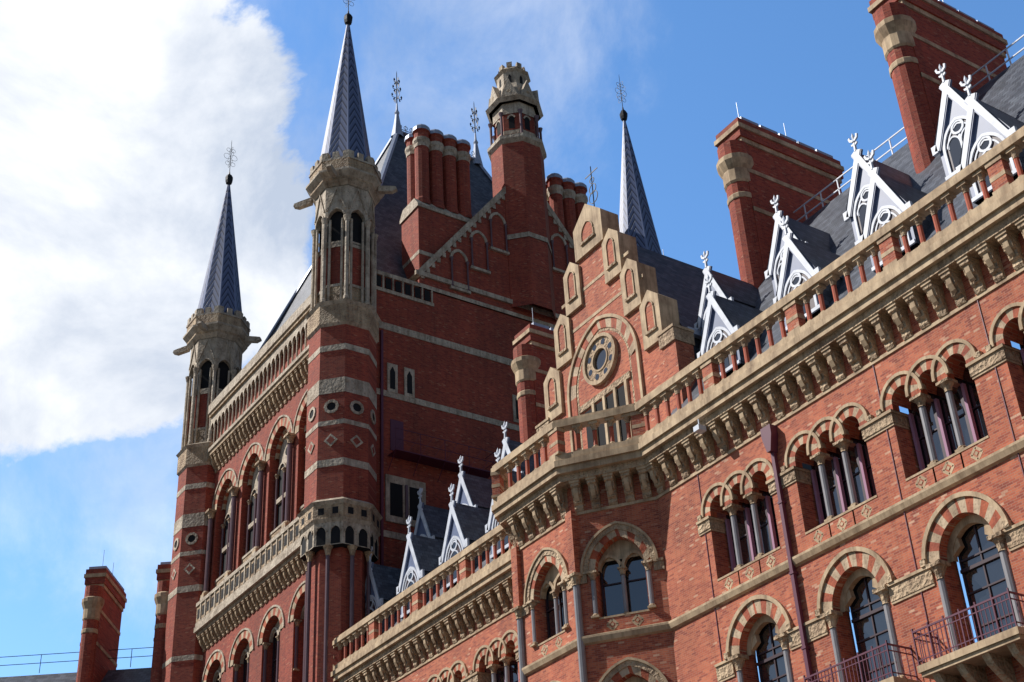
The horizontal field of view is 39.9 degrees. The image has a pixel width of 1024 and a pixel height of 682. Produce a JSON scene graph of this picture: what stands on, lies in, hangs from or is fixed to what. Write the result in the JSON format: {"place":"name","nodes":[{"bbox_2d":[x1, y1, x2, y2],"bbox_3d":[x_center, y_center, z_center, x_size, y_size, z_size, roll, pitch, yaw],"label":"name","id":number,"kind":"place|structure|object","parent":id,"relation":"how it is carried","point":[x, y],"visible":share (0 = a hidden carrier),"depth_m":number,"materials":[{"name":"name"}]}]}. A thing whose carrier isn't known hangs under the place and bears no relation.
{"place":"outdoors","nodes":[
{"label":"outdoors","id":0,"kind":"place"},
{"bbox_2d":[194,294,310,681],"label":"tower facade","id":1,"kind":"structure","parent":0,"point":[253,540],"depth_m":90.32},
{"bbox_2d":[259,71,492,349],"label":"tower roof","id":2,"kind":"structure","parent":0,"point":[391,162],"depth_m":106.05,"materials":[{"name":"tile"}]},
{"bbox_2d":[382,478,508,633],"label":"wall","id":3,"kind":"structure","parent":0,"point":[441,582],"depth_m":70.77,"materials":[{"name":"brick"}]},
{"bbox_2d":[365,546,400,641],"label":"dormer","id":4,"kind":"object","parent":3,"relation":"on","point":[384,582],"visible":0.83,"depth_m":76.94,"materials":[{"name":"tile"}]},
{"bbox_2d":[396,516,443,618],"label":"dormer","id":5,"kind":"object","parent":3,"relation":"on","point":[422,554],"visible":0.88,"depth_m":73.96,"materials":[{"name":"white paint"}]},
{"bbox_2d":[414,488,448,540],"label":"dormer","id":6,"kind":"object","parent":3,"relation":"on","point":[431,521],"visible":0.26,"depth_m":78.43,"materials":[{"name":"tile"}]},
{"bbox_2d":[422,638,485,681],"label":"arched window section","id":7,"kind":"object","parent":3,"relation":"attached to","point":[453,664],"depth_m":65.26,"materials":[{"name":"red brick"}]},
{"bbox_2d":[439,483,489,589],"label":"dormer","id":8,"kind":"object","parent":3,"relation":"on","point":[465,527],"visible":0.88,"depth_m":70.88,"materials":[{"name":"white paint"}]},
{"bbox_2d":[455,455,491,509],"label":"dormer","id":9,"kind":"object","parent":3,"relation":"on","point":[474,491],"visible":0.17,"depth_m":75.36,"materials":[{"name":"white paint"}]},
{"bbox_2d":[469,612,519,681],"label":"arched window section","id":10,"kind":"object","parent":3,"relation":"attached to","point":[494,648],"depth_m":62.52,"materials":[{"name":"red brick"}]},
{"bbox_2d":[485,448,525,558],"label":"dormer","id":11,"kind":"object","parent":3,"relation":"on","point":[492,523],"visible":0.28,"depth_m":67.86,"materials":[{"name":"white paint"}]},
{"bbox_2d":[501,421,540,473],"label":"dormer","id":12,"kind":"object","parent":3,"relation":"on","point":[509,446],"visible":0.16,"depth_m":72.52,"materials":[{"name":"white paint"}]},
{"bbox_2d":[511,308,601,586],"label":"chimney","id":13,"kind":"object","parent":3,"relation":"on","point":[533,360],"visible":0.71,"depth_m":78.28,"materials":[{"name":"red brick"}]},
{"bbox_2d":[409,186,578,324],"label":"gable","id":14,"kind":"structure","parent":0,"point":[469,259],"depth_m":96.45,"materials":[{"name":"brick"}]},
{"bbox_2d":[494,585,509,612],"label":"corbel","id":15,"kind":"object","parent":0,"point":[502,594],"visible":0.93,"depth_m":62.46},
{"bbox_2d":[0,0,1023,681],"label":"sky","id":16,"kind":"structure","parent":0,"point":[120,119],"materials":[{"name":"blue"}]},
{"bbox_2d":[507,516,524,546],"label":"corbel","id":17,"kind":"object","parent":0,"point":[516,525],"visible":0.94,"depth_m":56.36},
{"bbox_2d":[485,61,555,318],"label":"stair turret","id":18,"kind":"object","parent":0,"point":[516,152],"visible":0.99,"depth_m":101.45,"materials":[{"name":"brick"}]},
{"bbox_2d":[517,509,535,539],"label":"corbel","id":19,"kind":"object","parent":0,"point":[527,519],"visible":0.94,"depth_m":55.83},
{"bbox_2d":[528,502,545,532],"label":"corbel","id":20,"kind":"object","parent":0,"point":[536,510],"visible":0.94,"depth_m":55.30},
{"bbox_2d":[539,494,556,525],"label":"corbel","id":21,"kind":"object","parent":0,"point":[547,502],"visible":0.94,"depth_m":54.76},
{"bbox_2d":[511,510,587,681],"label":"drainpipe","id":22,"kind":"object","parent":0,"point":[573,541],"depth_m":53.26,"materials":[{"name":"metal"}]},
{"bbox_2d":[550,487,567,518],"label":"corbel","id":23,"kind":"object","parent":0,"point":[558,495],"visible":1,"depth_m":54.24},
{"bbox_2d":[569,479,583,511],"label":"corbel","id":24,"kind":"object","parent":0,"point":[576,486],"visible":1,"depth_m":53.79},
{"bbox_2d":[585,476,600,508],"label":"corbel","id":25,"kind":"object","parent":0,"point":[593,482],"visible":1,"depth_m":53.60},
{"bbox_2d":[602,472,617,505],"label":"corbel","id":26,"kind":"object","parent":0,"point":[610,479],"visible":1,"depth_m":53.41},
{"bbox_2d":[535,166,811,469],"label":"gable","id":27,"kind":"structure","parent":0,"point":[626,332],"depth_m":62.20,"materials":[{"name":"brick"}]},
{"bbox_2d":[520,522,577,675],"bbox_3d":[1.683,9.785,53.985,1.080,5.270,3.800,17,-37,-29],"label":"arched window section","id":28,"kind":"object","parent":27,"relation":"attached to","point":[549,622],"visible":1,"depth_m":54.09,"materials":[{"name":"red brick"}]},
{"bbox_2d":[526,649,579,681],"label":"wall section","id":29,"kind":"object","parent":27,"relation":"attached to","point":[565,668],"visible":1,"depth_m":51.85,"materials":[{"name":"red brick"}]},
{"bbox_2d":[578,500,671,645],"bbox_3d":[4.113,8.614,52.311,3.360,5.270,1.080,-13,-33,16],"label":"arched window section","id":30,"kind":"object","parent":27,"relation":"attached to","point":[622,562],"visible":1,"depth_m":52.18,"materials":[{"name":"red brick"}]},
{"bbox_2d":[585,631,677,681],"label":"arched window section","id":31,"kind":"object","parent":27,"relation":"attached to","point":[648,658],"visible":1,"depth_m":50.16,"materials":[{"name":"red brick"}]},
{"bbox_2d":[710,567,815,681],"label":"wall","id":32,"kind":"structure","parent":0,"point":[761,621],"depth_m":46.67,"materials":[{"name":"red brick"}]},
{"bbox_2d":[657,35,1023,681],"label":"wall","id":33,"kind":"structure","parent":0,"point":[690,625],"depth_m":50.63,"materials":[{"name":"red brick"}]},
{"bbox_2d":[331,126,1023,681],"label":"balustrade","id":34,"kind":"object","parent":33,"relation":"attached to","point":[971,230],"visible":0.71,"depth_m":49.55,"materials":[{"name":"beige stone"}]},
{"bbox_2d":[411,588,422,614],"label":"balustrade pier","id":35,"kind":"structure","parent":34,"relation":"attached to","point":[417,599],"depth_m":68.18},
{"bbox_2d":[428,627,441,653],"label":"corbel","id":36,"kind":"object","parent":34,"relation":"attached to","point":[436,639],"visible":0.94,"depth_m":66.55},
{"bbox_2d":[435,622,449,648],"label":"corbel","id":37,"kind":"object","parent":34,"relation":"attached to","point":[441,627],"visible":0.94,"depth_m":66.04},
{"bbox_2d":[443,617,457,643],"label":"corbel","id":38,"kind":"object","parent":34,"relation":"attached to","point":[449,623],"visible":0.93,"depth_m":65.53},
{"bbox_2d":[451,612,466,638],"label":"corbel","id":39,"kind":"object","parent":34,"relation":"attached to","point":[458,619],"visible":0.93,"depth_m":65.02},
{"bbox_2d":[458,556,470,582],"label":"balustrade pier","id":40,"kind":"structure","parent":34,"relation":"attached to","point":[464,562],"depth_m":65.08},
{"bbox_2d":[460,607,474,633],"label":"corbel","id":41,"kind":"object","parent":34,"relation":"attached to","point":[468,618],"visible":0.94,"depth_m":64.51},
{"bbox_2d":[468,601,482,628],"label":"corbel","id":42,"kind":"object","parent":34,"relation":"attached to","point":[476,611],"visible":0.93,"depth_m":63.99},
{"bbox_2d":[476,596,491,622],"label":"corbel","id":43,"kind":"object","parent":34,"relation":"attached to","point":[485,607],"visible":0.96,"depth_m":63.49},
{"bbox_2d":[485,590,500,617],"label":"corbel","id":44,"kind":"object","parent":34,"relation":"attached to","point":[492,598],"visible":0.94,"depth_m":62.97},
{"bbox_2d":[490,471,503,499],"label":"balustrade pier","id":45,"kind":"structure","parent":34,"relation":"attached to","point":[497,483],"depth_m":57.71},
{"bbox_2d":[548,427,565,458],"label":"balustrade pier","id":46,"kind":"structure","parent":34,"relation":"attached to","point":[556,440],"depth_m":54.74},
{"bbox_2d":[619,469,634,501],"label":"corbel","id":47,"kind":"object","parent":34,"relation":"attached to","point":[627,476],"visible":1,"depth_m":53.23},
{"bbox_2d":[630,410,645,438],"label":"balustrade pier","id":48,"kind":"structure","parent":34,"relation":"attached to","point":[638,424],"depth_m":53.82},
{"bbox_2d":[636,466,651,498],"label":"corbel","id":49,"kind":"object","parent":34,"relation":"attached to","point":[644,479],"visible":0.94,"depth_m":53.04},
{"bbox_2d":[645,461,664,493],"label":"corbel","id":50,"kind":"object","parent":34,"relation":"attached to","point":[655,471],"visible":0.94,"depth_m":52.79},
{"bbox_2d":[657,453,677,486],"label":"corbel","id":51,"kind":"object","parent":34,"relation":"attached to","point":[667,463],"visible":0.93,"depth_m":52.28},
{"bbox_2d":[669,445,689,478],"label":"corbel","id":52,"kind":"object","parent":34,"relation":"attached to","point":[679,454],"visible":0.94,"depth_m":51.77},
{"bbox_2d":[681,437,702,470],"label":"corbel","id":53,"kind":"object","parent":34,"relation":"attached to","point":[691,446],"visible":0.93,"depth_m":51.26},
{"bbox_2d":[694,430,715,462],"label":"corbel","id":54,"kind":"object","parent":34,"relation":"attached to","point":[705,440],"visible":0.91,"depth_m":50.74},
{"bbox_2d":[700,358,720,392],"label":"balustrade pier","id":55,"kind":"structure","parent":34,"relation":"attached to","point":[709,368],"depth_m":50.88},
{"bbox_2d":[707,420,728,454],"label":"corbel","id":56,"kind":"object","parent":34,"relation":"attached to","point":[717,429],"visible":0.94,"depth_m":50.24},
{"bbox_2d":[720,411,742,445],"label":"corbel","id":57,"kind":"object","parent":34,"relation":"attached to","point":[731,420],"visible":0.97,"depth_m":49.73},
{"bbox_2d":[734,402,756,437],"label":"corbel","id":58,"kind":"object","parent":34,"relation":"attached to","point":[744,412],"visible":0.96,"depth_m":49.22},
{"bbox_2d":[747,393,770,427],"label":"corbel","id":59,"kind":"object","parent":34,"relation":"attached to","point":[758,403],"visible":0.96,"depth_m":48.71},
{"bbox_2d":[762,384,784,419],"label":"corbel","id":60,"kind":"object","parent":34,"relation":"attached to","point":[773,394],"visible":0.98,"depth_m":48.19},
{"bbox_2d":[776,374,799,410],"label":"corbel","id":61,"kind":"object","parent":34,"relation":"attached to","point":[787,384],"visible":1,"depth_m":47.68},
{"bbox_2d":[783,299,805,334],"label":"balustrade pier","id":62,"kind":"structure","parent":34,"relation":"attached to","point":[793,310],"depth_m":47.78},
{"bbox_2d":[791,365,814,400],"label":"corbel","id":63,"kind":"object","parent":34,"relation":"attached to","point":[802,375],"visible":1,"depth_m":47.17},
{"bbox_2d":[805,355,830,391],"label":"corbel","id":64,"kind":"object","parent":34,"relation":"attached to","point":[817,365],"visible":0.98,"depth_m":46.66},
{"bbox_2d":[821,345,845,381],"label":"corbel","id":65,"kind":"object","parent":34,"relation":"attached to","point":[832,355],"visible":1,"depth_m":46.15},
{"bbox_2d":[838,264,852,295],"bbox_3d":[10.997,-1.923,46.104,0.340,1.150,0.340,17,-37,-29],"label":"baluster","id":66,"kind":"object","parent":34,"relation":"attached to","point":[845,269],"visible":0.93,"depth_m":46.19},
{"bbox_2d":[836,334,862,371],"bbox_3d":[10.935,0.405,45.666,0.560,1.100,0.400,17,-37,-29],"label":"corbel","id":67,"kind":"object","parent":34,"relation":"attached to","point":[848,344],"visible":1,"depth_m":45.64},
{"bbox_2d":[852,254,866,286],"bbox_3d":[11.341,-2.216,45.660,0.340,1.150,0.340,17,-37,-29],"label":"baluster","id":68,"kind":"object","parent":34,"relation":"attached to","point":[859,260],"visible":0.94,"depth_m":45.74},
{"bbox_2d":[852,323,878,361],"bbox_3d":[11.333,0.067,45.155,0.560,1.100,0.400,17,-37,-29],"label":"corbel","id":69,"kind":"object","parent":34,"relation":"attached to","point":[864,334],"visible":1,"depth_m":45.12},
{"bbox_2d":[869,313,895,350],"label":"corbel","id":70,"kind":"object","parent":34,"relation":"attached to","point":[880,323],"visible":1,"depth_m":44.61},
{"bbox_2d":[877,232,902,269],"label":"balustrade pier","id":71,"kind":"structure","parent":34,"relation":"attached to","point":[888,243],"depth_m":44.68,"materials":[{"name":"brick"}]},
{"bbox_2d":[885,302,912,340],"bbox_3d":[12.128,-0.610,44.132,0.560,1.100,0.400,17,-37,-29],"label":"corbel","id":72,"kind":"object","parent":34,"relation":"attached to","point":[897,312],"visible":1,"depth_m":44.10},
{"bbox_2d":[895,223,910,256],"bbox_3d":[12.375,-3.095,44.331,0.340,1.150,0.340,17,-37,-29],"label":"baluster","id":73,"kind":"object","parent":34,"relation":"attached to","point":[902,229],"visible":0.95,"depth_m":44.41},
{"bbox_2d":[903,290,930,329],"bbox_3d":[12.525,-0.948,43.620,0.560,1.100,0.400,17,-37,-29],"label":"corbel","id":74,"kind":"object","parent":34,"relation":"attached to","point":[915,301],"visible":1,"depth_m":43.59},
{"bbox_2d":[909,213,925,245],"bbox_3d":[12.719,-3.388,43.887,0.340,1.150,0.340,17,-37,-29],"label":"baluster","id":75,"kind":"object","parent":34,"relation":"attached to","point":[917,219],"visible":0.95,"depth_m":43.97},
{"bbox_2d":[925,202,941,235],"bbox_3d":[13.064,-3.680,43.444,0.340,1.150,0.340,17,-37,-29],"label":"baluster","id":76,"kind":"object","parent":34,"relation":"attached to","point":[932,208],"visible":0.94,"depth_m":43.53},
{"bbox_2d":[920,279,948,318],"bbox_3d":[12.923,-1.286,43.109,0.560,1.100,0.400,17,-37,-29],"label":"corbel","id":77,"kind":"object","parent":34,"relation":"attached to","point":[933,290],"visible":1,"depth_m":43.08,"materials":[{"name":"stone"}]},
{"bbox_2d":[940,191,956,224],"bbox_3d":[13.409,-3.974,43.001,0.340,1.150,0.340,17,-37,-29],"label":"baluster","id":78,"kind":"object","parent":34,"relation":"attached to","point":[948,197],"visible":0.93,"depth_m":43.08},
{"bbox_2d":[938,267,966,306],"bbox_3d":[13.320,-1.624,42.597,0.560,1.100,0.400,17,-37,-29],"label":"corbel","id":79,"kind":"object","parent":34,"relation":"attached to","point":[951,278],"visible":1,"depth_m":42.56,"materials":[{"name":"stone"}]},
{"bbox_2d":[956,180,972,213],"bbox_3d":[13.753,-4.266,42.557,0.340,1.150,0.340,17,-37,-29],"label":"baluster","id":80,"kind":"object","parent":34,"relation":"attached to","point":[964,186],"visible":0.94,"depth_m":42.64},
{"bbox_2d":[957,254,985,294],"bbox_3d":[13.718,-1.962,42.086,0.560,1.100,0.400,17,-37,-29],"label":"corbel","id":81,"kind":"object","parent":34,"relation":"attached to","point":[969,265],"visible":1,"depth_m":42.06,"materials":[{"name":"stone"}]},
{"bbox_2d":[972,168,989,202],"bbox_3d":[14.098,-4.559,42.114,0.340,1.150,0.340,17,-37,-29],"label":"baluster","id":82,"kind":"object","parent":34,"relation":"attached to","point":[980,175],"visible":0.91,"depth_m":42.20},
{"bbox_2d":[975,242,1005,282],"bbox_3d":[14.116,-2.300,41.574,0.560,1.100,0.400,17,-37,-29],"label":"corbel","id":83,"kind":"object","parent":34,"relation":"attached to","point":[988,253],"visible":1,"depth_m":41.54,"materials":[{"name":"stone"}]},
{"bbox_2d":[984,154,1013,194],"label":"balustrade pier","id":84,"kind":"structure","parent":34,"relation":"attached to","point":[998,168],"depth_m":41.58,"materials":[{"name":"brick"}]},
{"bbox_2d":[995,229,1023,270],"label":"corbel","id":85,"kind":"object","parent":34,"relation":"attached to","point":[1008,240],"visible":1,"depth_m":41.03,"materials":[{"name":"stone"}]},
{"bbox_2d":[1005,145,1023,178],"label":"baluster","id":86,"kind":"object","parent":34,"relation":"attached to","point":[1013,151],"visible":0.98,"depth_m":41.31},
{"bbox_2d":[694,251,757,336],"bbox_3d":[9.524,-1.494,59.391,3.158,4.650,2.390,17,-37,-29],"label":"dormer","id":87,"kind":"object","parent":33,"relation":"on","point":[733,289],"visible":0.33,"depth_m":58.94,"materials":[{"name":"white paint"}]},
{"bbox_2d":[697,274,762,375],"bbox_3d":[9.186,-0.298,55.337,3.358,4.600,2.390,17,-37,-29],"label":"dormer","id":88,"kind":"object","parent":33,"relation":"on","point":[725,318],"visible":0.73,"depth_m":54.64,"materials":[{"name":"white paint"}]},
{"bbox_2d":[693,435,796,610],"bbox_3d":[8.334,6.209,48.803,1.360,5.270,4.400,17,-37,-29],"label":"arched window section","id":89,"kind":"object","parent":33,"relation":"attached to","point":[746,546],"depth_m":48.91,"materials":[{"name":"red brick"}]},
{"bbox_2d":[714,102,844,288],"bbox_3d":[12.811,-3.727,63.850,7.323,16.000,1.720,17,-37,-29],"label":"chimney","id":90,"kind":"object","parent":33,"relation":"on","point":[759,167],"visible":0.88,"depth_m":64.61,"materials":[{"name":"red brick"}]},
{"bbox_2d":[764,195,830,296],"bbox_3d":[11.918,-3.530,56.311,3.158,4.650,2.390,17,-37,-29],"label":"dormer","id":91,"kind":"object","parent":33,"relation":"on","point":[803,232],"visible":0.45,"depth_m":55.85,"materials":[{"name":"white paint"}]},
{"bbox_2d":[773,216,842,332],"bbox_3d":[11.579,-2.333,52.257,3.358,4.600,2.390,17,-37,-29],"label":"dormer","id":92,"kind":"object","parent":33,"relation":"on","point":[802,262],"visible":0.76,"depth_m":51.52,"materials":[{"name":"white paint"}]},
{"bbox_2d":[776,369,896,566],"bbox_3d":[10.728,4.174,45.724,1.360,5.270,4.400,17,-37,-29],"label":"arched window section","id":93,"kind":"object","parent":33,"relation":"attached to","point":[839,493],"depth_m":45.70,"materials":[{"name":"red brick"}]},
{"bbox_2d":[843,133,912,245],"bbox_3d":[14.312,-5.565,53.231,3.158,4.650,2.390,17,-37,-29],"label":"dormer","id":94,"kind":"object","parent":33,"relation":"on","point":[857,196],"visible":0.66,"depth_m":52.71,"materials":[{"name":"white paint"}]},
{"bbox_2d":[858,150,931,272],"bbox_3d":[13.973,-4.369,49.177,3.358,4.600,2.390,17,-37,-29],"label":"dormer","id":95,"kind":"object","parent":33,"relation":"on","point":[889,199],"visible":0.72,"depth_m":48.41,"materials":[{"name":"white paint"}]},
{"bbox_2d":[867,0,1007,173],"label":"chimney","id":96,"kind":"object","parent":33,"relation":"on","point":[918,42],"visible":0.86,"depth_m":57.26,"materials":[{"name":"red brick"}]},
{"bbox_2d":[867,303,1012,514],"bbox_3d":[13.122,2.138,42.644,1.360,5.270,4.400,17,-37,-29],"label":"arched window section","id":97,"kind":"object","parent":33,"relation":"attached to","point":[948,431],"depth_m":42.59,"materials":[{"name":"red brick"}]},
{"bbox_2d":[931,63,997,180],"bbox_3d":[16.705,-7.601,50.151,3.158,4.650,2.390,17,-37,-29],"label":"dormer","id":98,"kind":"object","parent":33,"relation":"on","point":[947,146],"visible":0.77,"depth_m":49.43,"materials":[{"name":"white paint"}]},
{"bbox_2d":[956,75,1023,204],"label":"dormer","id":99,"kind":"object","parent":33,"relation":"on","point":[987,127],"visible":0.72,"depth_m":45.32,"materials":[{"name":"white paint"}]},
{"bbox_2d":[973,271,1023,455],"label":"wall section","id":100,"kind":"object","parent":33,"relation":"attached to","point":[1002,308],"depth_m":40.78,"materials":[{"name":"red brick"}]},
{"bbox_2d":[797,516,931,681],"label":"wall","id":101,"kind":"structure","parent":0,"point":[863,578],"depth_m":43.09,"materials":[{"name":"red brick"}]},
{"bbox_2d":[897,457,1023,681],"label":"wall","id":102,"kind":"structure","parent":0,"point":[974,525],"depth_m":39.75,"materials":[{"name":"red brick"}]},
{"bbox_2d":[1013,451,1023,496],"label":"wall","id":103,"kind":"structure","parent":0,"point":[1018,468],"depth_m":39.16,"materials":[{"name":"red brick"}]},
{"label":"ground","id":104,"kind":"structure","parent":0,"visible":0},
{"bbox_2d":[0,471,300,681],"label":"tower body and far wing","id":105,"kind":"structure","parent":104,"relation":"on","point":[134,675],"depth_m":96.62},
{"bbox_2d":[76,550,126,681],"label":"chimney","id":106,"kind":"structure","parent":105,"relation":"attached to","point":[104,600],"depth_m":96.62,"materials":[{"name":"brick"}]},
{"bbox_2d":[150,562,170,681],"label":"chimney","id":107,"kind":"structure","parent":105,"relation":"attached to","point":[163,570],"depth_m":95.36,"materials":[{"name":"brick"}]},
{"bbox_2d":[161,305,261,681],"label":"turret","id":108,"kind":"object","parent":105,"relation":"attached to","point":[218,340],"visible":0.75,"depth_m":99.20,"materials":[{"name":"red brick"}]},
{"bbox_2d":[197,143,241,314],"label":"spire","id":109,"kind":"structure","parent":108,"relation":"on","point":[221,285],"depth_m":109.39,"materials":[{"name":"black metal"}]},
{"bbox_2d":[293,149,397,681],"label":"turret","id":110,"kind":"object","parent":105,"relation":"on","point":[339,516],"visible":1,"depth_m":82.08,"materials":[{"name":"red brick"}]},
{"bbox_2d":[321,0,370,160],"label":"spire","id":111,"kind":"structure","parent":110,"relation":"on","point":[346,127],"depth_m":94.66,"materials":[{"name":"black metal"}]},
{"bbox_2d":[400,124,471,278],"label":"chimney stack","id":112,"kind":"object","parent":105,"relation":"on","point":[436,215],"visible":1,"depth_m":97.97,"materials":[{"name":"red brick"}]},
{"bbox_2d":[374,269,603,672],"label":"brick wall","id":113,"kind":"structure","parent":105,"relation":"attached to","point":[446,390],"depth_m":88.68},
{"bbox_2d":[546,173,587,240],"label":"chimney stack","id":114,"kind":"object","parent":105,"relation":"on","point":[567,198],"visible":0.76,"depth_m":105.10,"materials":[{"name":"red brick"}]},
{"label":"tower turret","id":115,"kind":"object","parent":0,"visible":0},
{"bbox_2d":[615,78,661,253],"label":"spire","id":116,"kind":"structure","parent":115,"relation":"on","point":[636,220],"depth_m":107.51,"materials":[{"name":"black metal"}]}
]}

